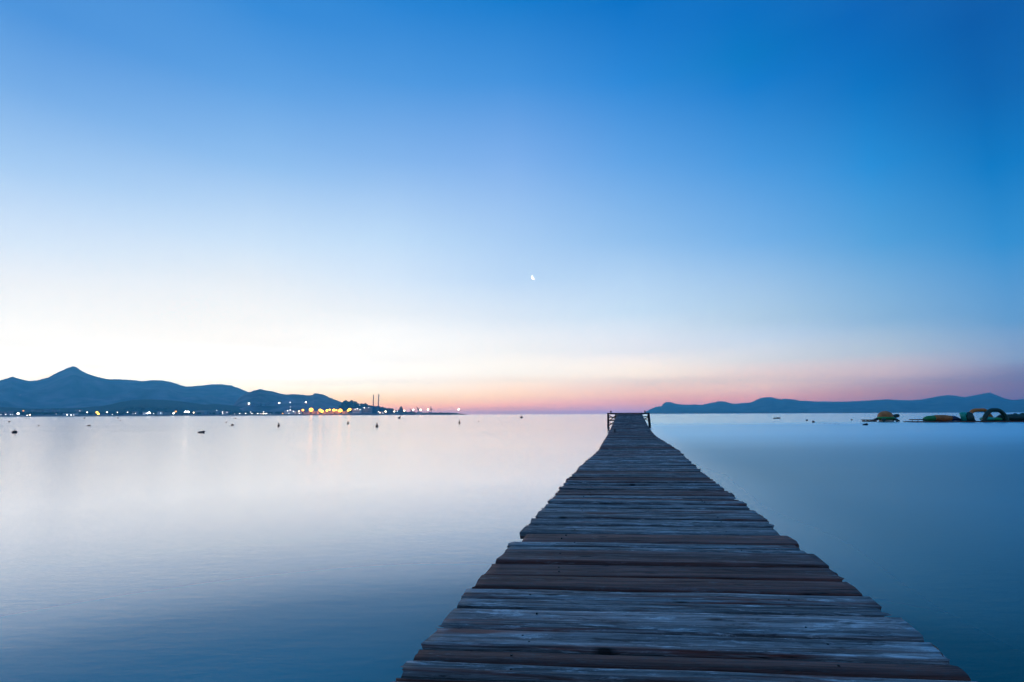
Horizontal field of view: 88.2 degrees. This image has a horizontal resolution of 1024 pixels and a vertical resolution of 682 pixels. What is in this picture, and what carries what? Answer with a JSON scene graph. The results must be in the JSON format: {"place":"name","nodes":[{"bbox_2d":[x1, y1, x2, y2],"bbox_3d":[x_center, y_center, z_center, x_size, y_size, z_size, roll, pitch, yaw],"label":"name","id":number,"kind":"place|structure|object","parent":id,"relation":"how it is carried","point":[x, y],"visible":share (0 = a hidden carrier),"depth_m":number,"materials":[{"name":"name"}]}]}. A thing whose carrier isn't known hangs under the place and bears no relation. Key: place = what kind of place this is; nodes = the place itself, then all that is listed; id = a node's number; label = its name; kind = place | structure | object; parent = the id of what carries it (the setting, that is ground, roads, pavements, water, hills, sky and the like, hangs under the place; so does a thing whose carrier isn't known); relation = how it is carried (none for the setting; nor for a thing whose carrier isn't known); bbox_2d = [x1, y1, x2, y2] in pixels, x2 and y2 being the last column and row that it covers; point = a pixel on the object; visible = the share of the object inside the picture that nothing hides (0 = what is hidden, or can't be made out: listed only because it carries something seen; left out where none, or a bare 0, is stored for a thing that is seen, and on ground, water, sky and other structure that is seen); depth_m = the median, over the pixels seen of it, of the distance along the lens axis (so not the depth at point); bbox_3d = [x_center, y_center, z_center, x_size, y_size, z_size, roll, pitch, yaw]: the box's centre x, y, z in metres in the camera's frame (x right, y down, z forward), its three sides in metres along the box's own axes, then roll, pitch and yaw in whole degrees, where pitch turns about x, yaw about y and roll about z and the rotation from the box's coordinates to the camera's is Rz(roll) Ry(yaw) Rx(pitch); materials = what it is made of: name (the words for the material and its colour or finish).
{"place":"outdoors","nodes":[
{"label":"outdoors","id":0,"kind":"place"},
{"bbox_2d":[0,399,241,412],"bbox_3d":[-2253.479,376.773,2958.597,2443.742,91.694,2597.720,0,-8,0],"label":"hills","id":1,"kind":"structure","parent":0,"point":[162,404],"depth_m":2629.50,"materials":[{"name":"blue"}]},
{"bbox_2d":[0,366,246,408],"bbox_3d":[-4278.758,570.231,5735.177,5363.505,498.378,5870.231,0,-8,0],"label":"mountain","id":2,"kind":"structure","parent":0,"point":[72,387],"depth_m":4609.61,"materials":[{"name":"stone"}]},
{"bbox_2d":[0,412,436,416],"bbox_3d":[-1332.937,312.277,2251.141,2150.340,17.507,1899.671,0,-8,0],"label":"shore","id":3,"kind":"structure","parent":0,"point":[62,415],"depth_m":1744.29,"materials":[{"name":"blue"}]},
{"bbox_2d":[63,413,77,414],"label":"building","id":4,"kind":"structure","parent":3,"relation":"on","point":[70,413],"depth_m":1562.17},
{"bbox_2d":[195,410,207,413],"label":"building","id":5,"kind":"structure","parent":3,"relation":"on","point":[203,412],"depth_m":1804.62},
{"bbox_2d":[2,400,406,414],"bbox_3d":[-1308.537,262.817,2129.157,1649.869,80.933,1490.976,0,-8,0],"label":"woods","id":6,"kind":"object","parent":3,"relation":"on","point":[153,409],"visible":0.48,"depth_m":1930.44,"materials":[{"name":"plant"}]},
{"bbox_2d":[207,410,220,413],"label":"building","id":7,"kind":"structure","parent":3,"relation":"on","point":[214,411],"depth_m":1847.91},
{"bbox_2d":[352,409,361,412],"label":"building","id":8,"kind":"structure","parent":3,"relation":"on","point":[356,410],"depth_m":1970.53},
{"bbox_2d":[362,407,371,412],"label":"building","id":9,"kind":"structure","parent":3,"relation":"on","point":[367,410],"depth_m":1989.40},
{"bbox_2d":[371,406,378,412],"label":"building","id":10,"kind":"structure","parent":3,"relation":"on","point":[375,409],"depth_m":2027.12,"materials":[{"name":"blue"}]},
{"bbox_2d":[233,389,342,412],"bbox_3d":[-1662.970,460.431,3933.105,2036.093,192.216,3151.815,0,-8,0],"label":"hills","id":11,"kind":"structure","parent":0,"point":[305,403],"depth_m":3331.19,"materials":[{"name":"stone"}]},
{"bbox_2d":[338,401,397,412],"bbox_3d":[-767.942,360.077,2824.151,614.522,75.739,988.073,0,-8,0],"label":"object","id":12,"kind":"structure","parent":0,"point":[349,402],"depth_m":2695.40,"materials":[{"name":"green wood"}]},
{"bbox_2d":[0,412,1023,681],"bbox_3d":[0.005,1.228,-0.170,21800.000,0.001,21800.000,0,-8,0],"label":"water","id":13,"kind":"structure","parent":0,"point":[256,548],"depth_m":6.08,"materials":[{"name":"blue liquid"}]},
{"bbox_2d":[399,411,465,414],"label":"breakwater","id":14,"kind":"object","parent":13,"relation":"in","point":[441,413],"visible":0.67,"depth_m":1994.02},
{"bbox_2d":[395,411,976,681],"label":"wooden pier","id":15,"kind":"structure","parent":13,"relation":"in","point":[641,552],"depth_m":2.64,"materials":[{"name":"brown wood"}]},
{"bbox_2d":[861,419,876,421],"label":"floating walkway","id":16,"kind":"structure","parent":13,"relation":"on","point":[871,420],"depth_m":74.64,"materials":[{"name":"plastic"}]},
{"bbox_2d":[874,411,899,421],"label":"inflatable turtle","id":17,"kind":"object","parent":13,"relation":"on","point":[885,416],"visible":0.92,"depth_m":74.30,"materials":[{"name":"orange plastic"}]},
{"bbox_2d":[903,421,1023,421],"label":"pontoon base","id":18,"kind":"object","parent":13,"relation":"on","point":[963,421],"visible":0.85,"depth_m":67.79,"materials":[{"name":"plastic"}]},
{"bbox_2d":[959,412,975,420],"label":"inflatable tower","id":19,"kind":"structure","parent":18,"relation":"on","point":[967,416],"depth_m":68.49,"materials":[{"name":"teal plastic"}]},
{"bbox_2d":[969,408,992,416],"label":"inflatable arch","id":20,"kind":"structure","parent":18,"relation":"on","point":[984,410],"depth_m":69.63,"materials":[{"name":"orange plastic"}]},
{"bbox_2d":[979,417,1001,420],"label":"inflatable cushion","id":21,"kind":"object","parent":18,"relation":"on","point":[993,419],"visible":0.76,"depth_m":68.47,"materials":[{"name":"teal plastic"}]},
{"bbox_2d":[981,408,1009,420],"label":"inflatable arch","id":22,"kind":"structure","parent":18,"relation":"on","point":[991,410],"depth_m":68.50,"materials":[{"name":"green plastic"}]},
{"bbox_2d":[996,413,1023,420],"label":"inflatable wall","id":23,"kind":"structure","parent":18,"relation":"on","point":[1016,417],"depth_m":68.89,"materials":[{"name":"green plastic"}]},
{"bbox_2d":[0,0,1023,414],"label":"sky","id":24,"kind":"structure","parent":0,"point":[703,202],"materials":[{"name":"blue"}]},
{"bbox_2d":[646,393,1023,413],"bbox_3d":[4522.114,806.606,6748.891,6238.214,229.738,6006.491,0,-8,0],"label":"mountain","id":25,"kind":"structure","parent":0,"point":[949,404],"depth_m":5868.89,"materials":[{"name":"blue"}]},
{"bbox_2d":[923,415,960,420],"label":"inflatable hump","id":26,"kind":"object","parent":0,"point":[941,418],"visible":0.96,"depth_m":68.88,"materials":[{"name":"multicoloured plastic"}]}
]}

